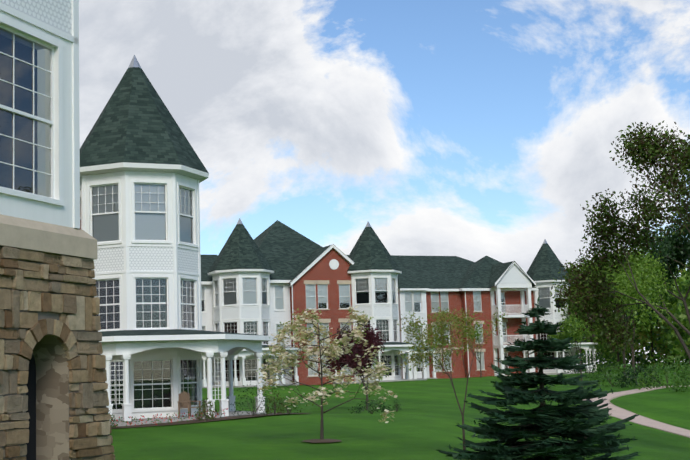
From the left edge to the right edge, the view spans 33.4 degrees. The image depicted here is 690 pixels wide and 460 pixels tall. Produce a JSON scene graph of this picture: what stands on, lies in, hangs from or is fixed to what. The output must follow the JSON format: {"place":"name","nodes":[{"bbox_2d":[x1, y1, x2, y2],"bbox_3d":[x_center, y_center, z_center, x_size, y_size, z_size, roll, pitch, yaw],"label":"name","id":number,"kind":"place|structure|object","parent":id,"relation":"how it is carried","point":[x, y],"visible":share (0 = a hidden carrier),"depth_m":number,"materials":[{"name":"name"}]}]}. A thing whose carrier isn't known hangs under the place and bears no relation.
{"place":"outdoors","nodes":[
{"label":"outdoors","id":0,"kind":"place"},
{"bbox_2d":[79,0,689,364],"label":"sky","id":1,"kind":"structure","parent":0,"point":[472,130],"materials":[{"name":"blue"}]},
{"bbox_2d":[110,362,689,459],"bbox_3d":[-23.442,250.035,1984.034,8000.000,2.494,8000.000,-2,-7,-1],"label":"ground","id":2,"kind":"structure","parent":0,"point":[426,418],"depth_m":34.70,"materials":[{"name":"green plant"}]},
{"bbox_2d":[0,246,114,459],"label":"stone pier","id":3,"kind":"structure","parent":2,"relation":"on","point":[54,400],"depth_m":20.90,"materials":[{"name":"brown stone"}]},
{"bbox_2d":[0,0,96,259],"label":"wall","id":4,"kind":"structure","parent":3,"relation":"on","point":[39,140],"depth_m":21.11,"materials":[{"name":"paint"}]},
{"bbox_2d":[80,55,272,425],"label":"tower","id":5,"kind":"structure","parent":2,"relation":"on","point":[140,210],"depth_m":44.09,"materials":[{"name":"white paint"}]},
{"bbox_2d":[177,391,201,417],"bbox_3d":[-5.765,6.470,42.748,0.570,0.950,0.750,-6,-8,31],"label":"porch chair","id":6,"kind":"object","parent":5,"relation":"on","point":[184,401],"visible":0.92,"depth_m":42.82,"materials":[{"name":"brown wood"}]},
{"bbox_2d":[111,413,307,428],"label":"mulch","id":7,"kind":"object","parent":2,"relation":"on","point":[202,420],"visible":0.42,"depth_m":40.35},
{"bbox_2d":[107,409,117,427],"bbox_3d":[-8.247,6.465,39.358,0.861,0.722,0.926,-7,-9,36],"label":"shrub","id":8,"kind":"object","parent":7,"relation":"on","point":[112,426],"visible":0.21,"depth_m":39.42,"materials":[{"name":"green plant"}]},
{"bbox_2d":[110,407,227,426],"bbox_3d":[-6.569,6.572,40.160,5.085,0.532,1.163,0,-7,-16],"label":"flower bed","id":9,"kind":"object","parent":7,"relation":"on","point":[217,413],"visible":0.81,"depth_m":40.04,"materials":[{"name":"green plant"}]},
{"bbox_2d":[194,396,216,420],"bbox_3d":[-4.888,6.266,40.242,0.822,0.874,0.846,-2,-7,-1],"label":"shrub","id":10,"kind":"object","parent":7,"relation":"on","point":[207,416],"visible":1,"depth_m":40.21,"materials":[{"name":"green plant"}]},
{"bbox_2d":[230,381,275,415],"bbox_3d":[-3.366,6.109,41.695,1.657,1.328,1.614,-2,-7,-1],"label":"shrub","id":11,"kind":"object","parent":7,"relation":"on","point":[253,413],"visible":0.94,"depth_m":41.61,"materials":[{"name":"green plant"}]},
{"bbox_2d":[265,387,285,413],"bbox_3d":[-2.632,6.452,43.365,0.824,1.058,0.852,-2,-7,-1],"label":"shrub","id":12,"kind":"object","parent":7,"relation":"on","point":[275,404],"visible":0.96,"depth_m":43.30,"materials":[{"name":"green plant"}]},
{"bbox_2d":[276,395,302,414],"bbox_3d":[-2.201,6.860,45.119,1.093,0.778,1.168,-2,-7,-1],"label":"shrub","id":13,"kind":"object","parent":7,"relation":"on","point":[290,410],"visible":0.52,"depth_m":45.06,"materials":[{"name":"green plant"}]},
{"bbox_2d":[201,218,300,387],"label":"tower","id":14,"kind":"structure","parent":2,"relation":"on","point":[241,270],"depth_m":96.22,"materials":[{"name":"white paint"}]},
{"bbox_2d":[301,439,340,442],"bbox_3d":[-0.538,4.834,26.456,0.944,0.051,1.638,-2,-7,-1],"label":"mulch bed","id":15,"kind":"object","parent":2,"relation":"on","point":[321,440],"visible":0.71,"depth_m":26.16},
{"bbox_2d":[256,306,396,438],"bbox_3d":[-0.457,3.392,26.688,3.327,3.203,3.489,-2,-7,-1],"label":"dogwood tree","id":16,"kind":"object","parent":2,"relation":"on","point":[273,367],"visible":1,"depth_m":26.52,"materials":[{"name":"beige plant"}]},
{"bbox_2d":[322,323,385,409],"bbox_3d":[0.431,5.940,49.149,2.806,3.902,4.559,-2,-7,-1],"label":"plum tree","id":17,"kind":"object","parent":2,"relation":"on","point":[371,337],"visible":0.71,"depth_m":48.69,"materials":[{"name":"purple plant"}]},
{"bbox_2d":[348,399,390,413],"bbox_3d":[0.912,6.208,40.389,1.399,0.529,1.321,4,-9,-38],"label":"lawn shrub","id":18,"kind":"object","parent":2,"relation":"on","point":[372,406],"visible":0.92,"depth_m":40.29,"materials":[{"name":"green plant"}]},
{"bbox_2d":[201,244,537,386],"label":"building walls","id":19,"kind":"structure","parent":2,"relation":"on","point":[320,282],"depth_m":114.75,"materials":[{"name":"red brick"}]},
{"bbox_2d":[201,220,538,291],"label":"building roof","id":20,"kind":"structure","parent":19,"relation":"on","point":[290,254],"depth_m":117.13,"materials":[{"name":"green tile"}]},
{"bbox_2d":[328,222,426,383],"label":"tower","id":21,"kind":"structure","parent":2,"relation":"on","point":[374,283],"depth_m":101.14,"materials":[{"name":"white paint"}]},
{"bbox_2d":[392,399,401,411],"bbox_3d":[2.027,6.927,45.398,0.411,0.503,0.471,-2,-7,-1],"label":"lawn shrub","id":22,"kind":"object","parent":2,"relation":"on","point":[397,407],"visible":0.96,"depth_m":45.36,"materials":[{"name":"green plant"}]},
{"bbox_2d":[397,307,511,449],"bbox_3d":[1.677,2.952,21.524,2.385,2.970,2.620,3,-8,-33],"label":"young tree","id":23,"kind":"object","parent":2,"relation":"on","point":[456,322],"visible":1,"depth_m":20.99,"materials":[{"name":"green plant"}]},
{"bbox_2d":[461,326,493,377],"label":"tree","id":24,"kind":"object","parent":2,"relation":"on","point":[477,337],"visible":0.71,"depth_m":94.30,"materials":[{"name":"green plant"}]},
{"bbox_2d":[437,297,640,459],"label":"spruce","id":25,"kind":"object","parent":2,"relation":"on","point":[544,428],"visible":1,"depth_m":19.32,"materials":[{"name":"green plant"}]},
{"bbox_2d":[522,239,597,374],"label":"tower","id":26,"kind":"structure","parent":2,"relation":"on","point":[543,270],"depth_m":120.41,"materials":[{"name":"white paint"}]},
{"bbox_2d":[547,313,596,386],"bbox_3d":[11.916,6.738,61.859,2.992,4.470,2.623,-8,-9,38],"label":"tree","id":27,"kind":"object","parent":2,"relation":"on","point":[571,326],"visible":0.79,"depth_m":61.53,"materials":[{"name":"green plant"}]},
{"bbox_2d":[562,253,593,365],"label":"tree","id":28,"kind":"object","parent":2,"relation":"on","point":[578,280],"depth_m":132.12,"materials":[{"name":"green plant"}]},
{"bbox_2d":[564,353,614,373],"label":"shrub","id":29,"kind":"object","parent":2,"relation":"on","point":[591,360],"visible":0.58,"depth_m":94.21,"materials":[{"name":"green plant"}]},
{"bbox_2d":[575,317,619,368],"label":"tree","id":30,"kind":"object","parent":2,"relation":"on","point":[581,351],"visible":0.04,"depth_m":148.12,"materials":[{"name":"green plant"}]},
{"bbox_2d":[575,321,625,370],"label":"tree","id":31,"kind":"object","parent":2,"relation":"on","point":[595,353],"visible":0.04,"depth_m":158.42,"materials":[{"name":"green plant"}]},
{"bbox_2d":[584,359,636,386],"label":"shrub","id":32,"kind":"object","parent":2,"relation":"on","point":[607,368],"visible":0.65,"depth_m":69.25,"materials":[{"name":"green plant"}]},
{"bbox_2d":[582,255,653,371],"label":"tree","id":33,"kind":"object","parent":2,"relation":"on","point":[618,356],"visible":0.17,"depth_m":135.38,"materials":[{"name":"green plant"}]},
{"bbox_2d":[550,121,689,358],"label":"tree","id":34,"kind":"object","parent":2,"relation":"on","point":[645,149],"visible":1,"depth_m":31.66,"materials":[{"name":"green plant"}]},
{"bbox_2d":[562,248,679,369],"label":"tree","id":35,"kind":"object","parent":2,"relation":"on","point":[634,329],"visible":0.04,"depth_m":119.60,"materials":[{"name":"green plant"}]},
{"bbox_2d":[572,246,670,376],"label":"green tree","id":36,"kind":"object","parent":2,"relation":"on","point":[645,280],"visible":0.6,"depth_m":77.35,"materials":[{"name":"green plant"}]},
{"bbox_2d":[595,322,672,368],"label":"tree","id":37,"kind":"object","parent":2,"relation":"on","point":[629,354],"visible":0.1,"depth_m":149.63,"materials":[{"name":"green plant"}]},
{"bbox_2d":[613,362,661,387],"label":"shrub","id":38,"kind":"object","parent":2,"relation":"on","point":[634,374],"visible":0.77,"depth_m":65.38,"materials":[{"name":"green plant"}]},
{"bbox_2d":[611,231,689,369],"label":"tree","id":39,"kind":"object","parent":2,"relation":"on","point":[651,340],"visible":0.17,"depth_m":123.07,"materials":[{"name":"green plant"}]},
{"bbox_2d":[621,217,689,334],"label":"tree","id":40,"kind":"object","parent":2,"relation":"on","point":[675,252],"visible":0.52,"depth_m":85.90,"materials":[{"name":"green plant"}]},
{"bbox_2d":[634,326,684,367],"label":"tree","id":41,"kind":"object","parent":2,"relation":"on","point":[649,347],"visible":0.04,"depth_m":138.65,"materials":[{"name":"green plant"}]},
{"bbox_2d":[634,354,689,389],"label":"shrub","id":42,"kind":"object","parent":2,"relation":"on","point":[661,365],"visible":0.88,"depth_m":61.52,"materials":[{"name":"green plant"}]},
{"bbox_2d":[657,316,688,368],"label":"tree","id":43,"kind":"object","parent":2,"relation":"on","point":[686,359],"depth_m":129.77,"materials":[{"name":"green plant"}]},
{"bbox_2d":[660,265,689,366],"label":"tree","id":44,"kind":"object","parent":2,"relation":"on","point":[662,325],"visible":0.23,"depth_m":115.39,"materials":[{"name":"green plant"}]},
{"bbox_2d":[664,264,689,370],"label":"tree","id":45,"kind":"object","parent":2,"relation":"on","point":[680,308],"visible":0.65,"depth_m":101.34,"materials":[{"name":"green plant"}]},
{"bbox_2d":[667,364,689,391],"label":"shrub","id":46,"kind":"object","parent":2,"relation":"on","point":[684,380],"visible":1,"depth_m":57.67,"materials":[{"name":"green plant"}]},
{"bbox_2d":[584,385,689,437],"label":"garden path","id":47,"kind":"structure","parent":0,"point":[618,412],"depth_m":47.11,"materials":[{"name":"concrete"}]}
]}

